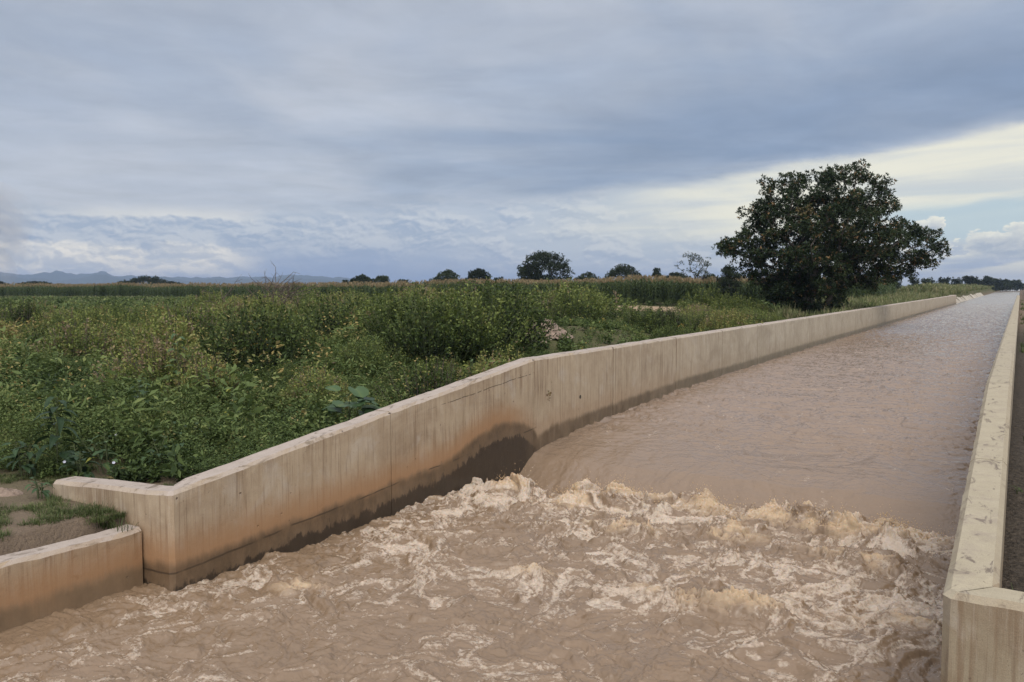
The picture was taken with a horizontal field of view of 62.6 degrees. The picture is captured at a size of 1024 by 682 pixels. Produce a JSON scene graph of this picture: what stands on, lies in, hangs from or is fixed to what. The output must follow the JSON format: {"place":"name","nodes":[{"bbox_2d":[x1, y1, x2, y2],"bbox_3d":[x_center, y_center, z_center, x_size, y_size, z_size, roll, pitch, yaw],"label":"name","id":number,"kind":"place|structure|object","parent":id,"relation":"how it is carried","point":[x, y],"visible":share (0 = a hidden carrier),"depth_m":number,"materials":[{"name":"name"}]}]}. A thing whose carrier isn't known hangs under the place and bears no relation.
{"place":"outdoors","nodes":[
{"label":"outdoors","id":0,"kind":"place"},
{"bbox_2d":[0,270,424,284],"bbox_3d":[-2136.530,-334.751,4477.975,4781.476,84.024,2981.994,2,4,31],"label":"mountains","id":1,"kind":"structure","parent":0,"point":[56,276],"depth_m":3607.04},
{"bbox_2d":[0,289,1019,681],"bbox_3d":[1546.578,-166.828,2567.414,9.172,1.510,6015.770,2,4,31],"label":"water","id":2,"kind":"structure","parent":0,"point":[506,579],"depth_m":10.88,"materials":[{"name":"brown liquid"}]},
{"bbox_2d":[486,462,957,548],"bbox_3d":[3.045,2.662,13.696,8.123,1.018,1.267,2,4,27],"label":"spray","id":3,"kind":"object","parent":2,"relation":"on","point":[904,524],"visible":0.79,"depth_m":13.45,"materials":[{"name":"beige liquid"}]},
{"bbox_2d":[0,285,1023,591],"bbox_3d":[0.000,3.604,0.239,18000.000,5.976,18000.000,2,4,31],"label":"ground","id":4,"kind":"structure","parent":0,"point":[26,537],"depth_m":10.75,"materials":[{"name":"soil"}]},
{"bbox_2d":[0,487,23,496],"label":"earth heap","id":5,"kind":"object","parent":4,"relation":"on","point":[5,492],"visible":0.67,"depth_m":11.08,"materials":[{"name":"beige soil"}]},
{"bbox_2d":[0,320,25,346],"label":"bush","id":6,"kind":"object","parent":4,"relation":"on","point":[9,331],"visible":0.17,"depth_m":29.25,"materials":[{"name":"green plant"}]},
{"bbox_2d":[0,308,28,335],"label":"bush","id":7,"kind":"object","parent":4,"relation":"on","point":[9,319],"visible":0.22,"depth_m":36.08,"materials":[{"name":"green plant"}]},
{"bbox_2d":[0,441,48,476],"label":"leafy plant","id":8,"kind":"object","parent":4,"relation":"on","point":[28,467],"visible":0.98,"depth_m":12.01,"materials":[{"name":"green plant"}]},
{"bbox_2d":[0,299,58,326],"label":"bush","id":9,"kind":"object","parent":4,"relation":"on","point":[19,311],"visible":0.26,"depth_m":39.77,"materials":[{"name":"green plant"}]},
{"bbox_2d":[8,297,66,315],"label":"bush","id":10,"kind":"object","parent":4,"relation":"on","point":[35,302],"visible":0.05,"depth_m":46.62,"materials":[{"name":"green plant"}]},
{"bbox_2d":[24,477,54,498],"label":"leafy plant","id":11,"kind":"object","parent":4,"relation":"on","point":[44,492],"visible":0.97,"depth_m":10.92,"materials":[{"name":"green plant"}]},
{"bbox_2d":[0,428,93,478],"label":"weeds","id":12,"kind":"object","parent":4,"relation":"on","point":[46,463],"visible":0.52,"depth_m":12.46,"materials":[{"name":"green plant"}]},
{"bbox_2d":[22,305,80,329],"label":"bush","id":13,"kind":"object","parent":4,"relation":"on","point":[52,313],"visible":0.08,"depth_m":38.48,"materials":[{"name":"green plant"}]},
{"bbox_2d":[28,396,83,474],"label":"leafy plant","id":14,"kind":"object","parent":4,"relation":"on","point":[59,422],"visible":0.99,"depth_m":12.25,"materials":[{"name":"green plant"}]},
{"bbox_2d":[8,309,129,351],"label":"bush","id":15,"kind":"object","parent":4,"relation":"on","point":[38,334],"visible":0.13,"depth_m":27.84,"materials":[{"name":"green plant"}]},
{"bbox_2d":[0,524,142,632],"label":"wall","id":16,"kind":"structure","parent":4,"relation":"on","point":[47,580],"depth_m":9.36,"materials":[{"name":"concrete"}]},
{"bbox_2d":[105,512,140,532],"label":"grass tuft","id":17,"kind":"object","parent":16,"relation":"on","point":[117,527],"visible":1,"depth_m":10.08,"materials":[{"name":"green plant"}]},
{"bbox_2d":[22,316,127,361],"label":"bush","id":18,"kind":"object","parent":4,"relation":"on","point":[72,342],"visible":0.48,"depth_m":24.88,"materials":[{"name":"green plant"}]},
{"bbox_2d":[57,445,101,477],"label":"leafy plant","id":19,"kind":"object","parent":4,"relation":"on","point":[77,455],"visible":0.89,"depth_m":11.72,"materials":[{"name":"green plant"}]},
{"bbox_2d":[39,302,136,343],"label":"bush","id":20,"kind":"object","parent":4,"relation":"on","point":[89,313],"visible":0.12,"depth_m":32.20,"materials":[{"name":"green plant"}]},
{"bbox_2d":[0,461,176,541],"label":"turf","id":21,"kind":"structure","parent":4,"relation":"on","point":[57,513],"depth_m":10.32,"materials":[{"name":"green plant"}]},
{"bbox_2d":[67,500,125,529],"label":"grass tuft","id":22,"kind":"object","parent":4,"relation":"on","point":[104,526],"visible":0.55,"depth_m":10.21,"materials":[{"name":"green plant"}]},
{"bbox_2d":[68,430,127,473],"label":"leafy plant","id":23,"kind":"object","parent":4,"relation":"on","point":[106,458],"visible":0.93,"depth_m":12.48,"materials":[{"name":"green plant"}]},
{"bbox_2d":[78,305,143,330],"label":"bush","id":24,"kind":"object","parent":4,"relation":"on","point":[114,313],"visible":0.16,"depth_m":38.84,"materials":[{"name":"green plant"}]},
{"bbox_2d":[82,299,148,321],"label":"bush","id":25,"kind":"object","parent":4,"relation":"on","point":[114,305],"visible":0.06,"depth_m":43.92,"materials":[{"name":"green plant"}]},
{"bbox_2d":[0,295,247,312],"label":"meadow grass","id":26,"kind":"structure","parent":4,"relation":"on","point":[95,296],"depth_m":123.70,"materials":[{"name":"green plant"}]},
{"bbox_2d":[117,302,163,329],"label":"bush","id":27,"kind":"object","parent":4,"relation":"on","point":[132,319],"visible":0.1,"depth_m":37.36,"materials":[{"name":"green plant"}]},
{"bbox_2d":[127,377,153,418],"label":"leafy plant","id":28,"kind":"object","parent":4,"relation":"on","point":[142,392],"visible":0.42,"depth_m":14.62,"materials":[{"name":"green plant"}]},
{"bbox_2d":[126,275,167,283],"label":"tree","id":29,"kind":"object","parent":4,"relation":"on","point":[152,280],"visible":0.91,"depth_m":295.90,"materials":[{"name":"green plant"}]},
{"bbox_2d":[85,329,221,392],"bbox_3d":[-7.817,0.629,18.275,3.022,1.813,1.952,0,4,2],"label":"bush","id":30,"kind":"object","parent":4,"relation":"on","point":[157,363],"visible":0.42,"depth_m":18.06,"materials":[{"name":"green plant"}]},
{"bbox_2d":[141,436,169,462],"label":"leafy plant","id":31,"kind":"object","parent":4,"relation":"on","point":[143,457],"visible":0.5,"depth_m":12.80,"materials":[{"name":"green plant"}]},
{"bbox_2d":[113,305,203,362],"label":"bush","id":32,"kind":"object","parent":4,"relation":"on","point":[177,328],"visible":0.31,"depth_m":23.54,"materials":[{"name":"green plant"}]},
{"bbox_2d":[146,438,188,471],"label":"leafy plant","id":33,"kind":"object","parent":4,"relation":"on","point":[160,454],"visible":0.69,"depth_m":12.59,"materials":[{"name":"green plant"}]},
{"bbox_2d":[139,297,202,314],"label":"bush","id":34,"kind":"object","parent":4,"relation":"on","point":[158,307],"visible":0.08,"depth_m":46.21,"materials":[{"name":"green plant"}]},
{"bbox_2d":[163,334,189,380],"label":"leafy plant","id":35,"kind":"object","parent":4,"relation":"on","point":[182,354],"visible":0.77,"depth_m":17.52,"materials":[{"name":"green plant"}]},
{"bbox_2d":[116,300,244,353],"bbox_3d":[-10.057,-0.181,27.009,4.548,2.280,3.281,2,4,22],"label":"bush","id":36,"kind":"object","parent":4,"relation":"on","point":[201,325],"visible":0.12,"depth_m":26.76,"materials":[{"name":"green plant"}]},
{"bbox_2d":[159,352,241,402],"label":"bush","id":37,"kind":"object","parent":4,"relation":"on","point":[191,371],"visible":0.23,"depth_m":17.06,"materials":[{"name":"green plant"}]},
{"bbox_2d":[178,286,229,306],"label":"bush","id":38,"kind":"object","parent":4,"relation":"on","point":[202,298],"visible":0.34,"depth_m":76.81,"materials":[{"name":"green plant"}]},
{"bbox_2d":[194,295,263,332],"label":"bush","id":39,"kind":"object","parent":4,"relation":"on","point":[240,306],"visible":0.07,"depth_m":33.93,"materials":[{"name":"green plant"}]},
{"bbox_2d":[193,297,328,370],"bbox_3d":[-6.581,0.046,22.093,3.364,2.456,4.642,-1,4,-21],"label":"bush","id":40,"kind":"object","parent":4,"relation":"on","point":[283,334],"visible":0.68,"depth_m":21.63,"materials":[{"name":"green plant"}]},
{"bbox_2d":[238,290,294,316],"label":"bush","id":41,"kind":"object","parent":4,"relation":"on","point":[268,304],"visible":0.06,"depth_m":42.79,"materials":[{"name":"green plant"}]},
{"bbox_2d":[240,264,317,308],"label":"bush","id":42,"kind":"object","parent":4,"relation":"on","point":[289,293],"visible":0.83,"depth_m":45.81,"materials":[{"name":"green plant"}]},
{"bbox_2d":[249,303,309,333],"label":"bush","id":43,"kind":"object","parent":4,"relation":"on","point":[276,314],"visible":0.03,"depth_m":33.10,"materials":[{"name":"green plant"}]},
{"bbox_2d":[0,291,559,482],"bbox_3d":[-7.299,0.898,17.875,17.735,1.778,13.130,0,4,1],"label":"weeds","id":44,"kind":"object","parent":4,"relation":"on","point":[205,441],"visible":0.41,"depth_m":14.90,"materials":[{"name":"green plant"}]},
{"bbox_2d":[251,358,315,395],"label":"bush","id":45,"kind":"object","parent":4,"relation":"on","point":[292,370],"visible":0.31,"depth_m":19.02,"materials":[{"name":"green plant"}]},
{"bbox_2d":[252,303,327,349],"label":"bush","id":46,"kind":"object","parent":4,"relation":"on","point":[311,330],"visible":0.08,"depth_m":25.33,"materials":[{"name":"green plant"}]},
{"bbox_2d":[262,284,336,305],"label":"bush","id":47,"kind":"object","parent":4,"relation":"on","point":[311,295],"visible":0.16,"depth_m":65.75,"materials":[{"name":"green plant"}]},
{"bbox_2d":[286,297,332,326],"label":"bush","id":48,"kind":"object","parent":4,"relation":"on","point":[300,306],"visible":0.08,"depth_m":38.71,"materials":[{"name":"green plant"}]},
{"bbox_2d":[272,361,354,415],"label":"bush","id":49,"kind":"object","parent":4,"relation":"on","point":[323,381],"visible":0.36,"depth_m":17.25,"materials":[{"name":"green plant"}]},
{"bbox_2d":[287,289,377,340],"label":"bush","id":50,"kind":"object","parent":4,"relation":"on","point":[318,316],"visible":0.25,"depth_m":30.58,"materials":[{"name":"green plant"}]},
{"bbox_2d":[303,288,365,311],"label":"bush","id":51,"kind":"object","parent":4,"relation":"on","point":[338,298],"visible":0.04,"depth_m":47.92,"materials":[{"name":"green plant"}]},
{"bbox_2d":[321,385,381,420],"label":"gourd plant","id":52,"kind":"object","parent":4,"relation":"on","point":[361,392],"visible":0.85,"depth_m":13.86,"materials":[{"name":"green plant"}]},
{"bbox_2d":[338,289,370,301],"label":"bush","id":53,"kind":"object","parent":4,"relation":"on","point":[352,293],"visible":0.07,"depth_m":66.58,"materials":[{"name":"green plant"}]},
{"bbox_2d":[349,273,369,283],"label":"tree","id":54,"kind":"object","parent":4,"relation":"on","point":[362,277],"visible":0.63,"depth_m":188.01,"materials":[{"name":"green plant"}]},
{"bbox_2d":[326,289,398,316],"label":"bush","id":55,"kind":"object","parent":4,"relation":"on","point":[360,300],"visible":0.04,"depth_m":41.35,"materials":[{"name":"green plant"}]},
{"bbox_2d":[315,333,413,374],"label":"bush","id":56,"kind":"object","parent":4,"relation":"on","point":[358,350],"visible":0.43,"depth_m":20.77,"materials":[{"name":"green plant"}]},
{"bbox_2d":[329,291,428,341],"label":"bush","id":57,"kind":"object","parent":4,"relation":"on","point":[350,314],"visible":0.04,"depth_m":29.48,"materials":[{"name":"green plant"}]},
{"bbox_2d":[347,282,456,341],"bbox_3d":[-3.235,-0.653,25.008,4.232,2.244,3.067,3,5,38],"label":"bush","id":58,"kind":"object","parent":4,"relation":"on","point":[391,306],"visible":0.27,"depth_m":24.59,"materials":[{"name":"green plant"}]},
{"bbox_2d":[353,356,472,405],"bbox_3d":[-1.869,1.101,17.609,3.019,1.556,2.178,1,4,17],"label":"bush","id":59,"kind":"object","parent":4,"relation":"on","point":[439,376],"visible":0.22,"depth_m":17.41,"materials":[{"name":"green plant"}]},
{"bbox_2d":[32,311,798,372],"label":"weeds","id":60,"kind":"object","parent":4,"relation":"on","point":[598,325],"visible":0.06,"depth_m":29.65,"materials":[{"name":"green plant"}]},
{"bbox_2d":[385,282,453,304],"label":"bush","id":61,"kind":"object","parent":4,"relation":"on","point":[406,289],"visible":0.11,"depth_m":61.35,"materials":[{"name":"green plant"}]},
{"bbox_2d":[395,353,475,385],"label":"bush","id":62,"kind":"object","parent":4,"relation":"on","point":[446,361],"visible":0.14,"depth_m":19.85,"materials":[{"name":"green plant"}]},
{"bbox_2d":[379,289,494,369],"bbox_3d":[-1.962,-0.239,21.896,3.067,2.244,4.232,0,4,-2],"label":"bush","id":63,"kind":"object","parent":4,"relation":"on","point":[418,339],"visible":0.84,"depth_m":21.46,"materials":[{"name":"green plant"}]},
{"bbox_2d":[0,294,888,315],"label":"weeds","id":64,"kind":"object","parent":4,"relation":"on","point":[61,302],"visible":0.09,"depth_m":99.75,"materials":[{"name":"green plant"}]},
{"bbox_2d":[436,269,460,283],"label":"tree","id":65,"kind":"object","parent":4,"relation":"on","point":[448,275],"visible":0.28,"depth_m":163.15,"materials":[{"name":"green plant"}]},
{"bbox_2d":[0,274,897,303],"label":"maize field","id":66,"kind":"structure","parent":4,"relation":"on","point":[661,288],"depth_m":109.52,"materials":[{"name":"green plant"}]},
{"bbox_2d":[393,280,545,362],"bbox_3d":[-1.480,-0.475,23.086,5.015,2.428,3.281,4,5,45],"label":"bush","id":67,"kind":"object","parent":4,"relation":"on","point":[474,311],"visible":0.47,"depth_m":22.40,"materials":[{"name":"green plant"}]},
{"bbox_2d":[467,268,490,280],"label":"tree","id":68,"kind":"object","parent":4,"relation":"on","point":[478,273],"visible":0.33,"depth_m":148.76,"materials":[{"name":"green plant"}]},
{"bbox_2d":[442,278,526,315],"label":"bush","id":69,"kind":"object","parent":4,"relation":"on","point":[473,281],"visible":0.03,"depth_m":27.29,"materials":[{"name":"green plant"}]},
{"bbox_2d":[456,344,551,397],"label":"bush","id":70,"kind":"object","parent":4,"relation":"on","point":[479,369],"visible":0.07,"depth_m":18.88,"materials":[{"name":"green plant"}]},
{"bbox_2d":[53,295,955,591],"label":"canal wall","id":71,"kind":"structure","parent":4,"relation":"on","point":[495,423],"depth_m":13.88,"materials":[{"name":"concrete"}]},
{"bbox_2d":[458,276,561,352],"bbox_3d":[-0.300,-0.711,24.914,3.316,2.426,4.576,-2,4,-22],"label":"bush","id":72,"kind":"object","parent":4,"relation":"on","point":[538,319],"visible":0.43,"depth_m":24.56,"materials":[{"name":"green plant"}]},
{"bbox_2d":[499,282,556,303],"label":"bush","id":73,"kind":"object","parent":4,"relation":"on","point":[527,291],"visible":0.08,"depth_m":58.81,"materials":[{"name":"green plant"}]},
{"bbox_2d":[517,250,574,285],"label":"tree","id":74,"kind":"object","parent":4,"relation":"on","point":[549,259],"visible":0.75,"depth_m":138.13,"materials":[{"name":"green plant"}]},
{"bbox_2d":[533,320,574,339],"bbox_3d":[1.084,-0.437,28.634,1.955,0.698,2.070,0,4,0],"label":"earth heap","id":75,"kind":"object","parent":4,"relation":"on","point":[557,332],"visible":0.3,"depth_m":28.02,"materials":[{"name":"beige soil"}]},
{"bbox_2d":[532,299,576,325],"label":"bush","id":76,"kind":"object","parent":4,"relation":"on","point":[554,309],"visible":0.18,"depth_m":43.88,"materials":[{"name":"green plant"}]},
{"bbox_2d":[525,278,609,301],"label":"bush","id":77,"kind":"object","parent":4,"relation":"on","point":[567,283],"visible":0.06,"depth_m":61.69,"materials":[{"name":"green plant"}]},
{"bbox_2d":[516,277,640,324],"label":"bush","id":78,"kind":"object","parent":4,"relation":"on","point":[574,308],"visible":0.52,"depth_m":45.90,"materials":[{"name":"green plant"}]},
{"bbox_2d":[575,289,616,318],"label":"bush","id":79,"kind":"object","parent":4,"relation":"on","point":[602,300],"visible":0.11,"depth_m":55.66,"materials":[{"name":"green plant"}]},
{"bbox_2d":[568,290,630,314],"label":"bush","id":80,"kind":"object","parent":4,"relation":"on","point":[609,300],"visible":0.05,"depth_m":58.82,"materials":[{"name":"green plant"}]},
{"bbox_2d":[604,264,640,279],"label":"tree","id":81,"kind":"object","parent":4,"relation":"on","point":[626,269],"visible":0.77,"depth_m":148.59,"materials":[{"name":"green plant"}]},
{"bbox_2d":[611,301,672,333],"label":"bush","id":82,"kind":"object","parent":4,"relation":"on","point":[648,320],"visible":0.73,"depth_m":35.99,"materials":[{"name":"green plant"}]},
{"bbox_2d":[642,305,688,332],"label":"bush","id":83,"kind":"object","parent":4,"relation":"on","point":[674,318],"visible":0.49,"depth_m":36.62,"materials":[{"name":"green plant"}]},
{"bbox_2d":[649,321,693,337],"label":"bush","id":84,"kind":"object","parent":4,"relation":"on","point":[668,330],"visible":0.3,"depth_m":32.75,"materials":[{"name":"green plant"}]},
{"bbox_2d":[668,324,706,336],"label":"bush","id":85,"kind":"object","parent":4,"relation":"on","point":[685,331],"visible":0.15,"depth_m":29.50,"materials":[{"name":"green plant"}]},
{"bbox_2d":[673,251,711,279],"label":"tree","id":86,"kind":"object","parent":4,"relation":"on","point":[701,259],"visible":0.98,"depth_m":91.13,"materials":[{"name":"green plant"}]},
{"bbox_2d":[674,302,717,315],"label":"bush","id":87,"kind":"object","parent":4,"relation":"on","point":[695,307],"visible":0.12,"depth_m":50.11,"materials":[{"name":"green plant"}]},
{"bbox_2d":[683,311,716,331],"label":"bush","id":88,"kind":"object","parent":4,"relation":"on","point":[695,323],"visible":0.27,"depth_m":38.67,"materials":[{"name":"green plant"}]},
{"bbox_2d":[680,306,722,318],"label":"bush","id":89,"kind":"object","parent":4,"relation":"on","point":[695,311],"visible":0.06,"depth_m":44.58,"materials":[{"name":"green plant"}]},
{"bbox_2d":[675,284,739,313],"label":"bush","id":90,"kind":"object","parent":4,"relation":"on","point":[705,299],"visible":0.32,"depth_m":59.58,"materials":[{"name":"green plant"}]},
{"bbox_2d":[715,264,743,300],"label":"tree","id":91,"kind":"object","parent":4,"relation":"on","point":[726,282],"visible":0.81,"depth_m":87.33,"materials":[{"name":"green plant"}]},
{"bbox_2d":[698,305,762,331],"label":"bush","id":92,"kind":"object","parent":4,"relation":"on","point":[731,321],"visible":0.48,"depth_m":33.94,"materials":[{"name":"green plant"}]},
{"bbox_2d":[706,291,765,313],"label":"bush","id":93,"kind":"object","parent":4,"relation":"on","point":[736,304],"visible":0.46,"depth_m":56.57,"materials":[{"name":"green plant"}]},
{"bbox_2d":[738,311,774,323],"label":"bush","id":94,"kind":"object","parent":4,"relation":"on","point":[759,319],"visible":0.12,"depth_m":38.85,"materials":[{"name":"green plant"}]},
{"bbox_2d":[755,312,783,323],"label":"bush","id":95,"kind":"object","parent":4,"relation":"on","point":[777,318],"visible":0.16,"depth_m":39.05,"materials":[{"name":"green plant"}]},
{"bbox_2d":[711,159,951,313],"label":"tree","id":96,"kind":"object","parent":4,"relation":"on","point":[800,270],"visible":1,"depth_m":56.66,"materials":[{"name":"green plant"}]},
{"bbox_2d":[771,283,968,318],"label":"tall grass","id":97,"kind":"structure","parent":4,"relation":"on","point":[788,312],"depth_m":76.94,"materials":[{"name":"green plant"}]},
{"bbox_2d":[885,280,994,294],"bbox_3d":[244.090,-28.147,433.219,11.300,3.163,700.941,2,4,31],"label":"tall grass","id":98,"kind":"structure","parent":4,"relation":"on","point":[972,287],"depth_m":143.22,"materials":[{"name":"green plant"}]},
{"bbox_2d":[961,275,980,284],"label":"tree","id":99,"kind":"object","parent":4,"relation":"on","point":[967,279],"visible":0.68,"depth_m":316.24,"materials":[{"name":"green plant"}]},
{"bbox_2d":[940,295,1023,681],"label":"canal wall","id":100,"kind":"structure","parent":4,"relation":"on","point":[983,628],"depth_m":6.58,"materials":[{"name":"concrete"}]},
{"bbox_2d":[982,276,997,290],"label":"tree","id":101,"kind":"object","parent":4,"relation":"on","point":[988,280],"visible":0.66,"depth_m":360.90,"materials":[{"name":"green plant"}]},
{"bbox_2d":[991,278,1006,290],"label":"tree","id":102,"kind":"object","parent":4,"relation":"on","point":[999,284],"visible":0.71,"depth_m":382.05,"materials":[{"name":"green plant"}]},
{"bbox_2d":[1006,279,1023,290],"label":"tree","id":103,"kind":"object","parent":4,"relation":"on","point":[1018,285],"visible":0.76,"depth_m":424.73,"materials":[{"name":"green plant"}]},
{"bbox_2d":[1010,300,1023,588],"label":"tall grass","id":104,"kind":"structure","parent":4,"relation":"on","point":[1022,349],"depth_m":30.20,"materials":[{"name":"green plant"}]},
{"bbox_2d":[0,0,1023,284],"label":"sky","id":105,"kind":"structure","parent":0,"point":[414,140],"materials":[{"name":"grey"}]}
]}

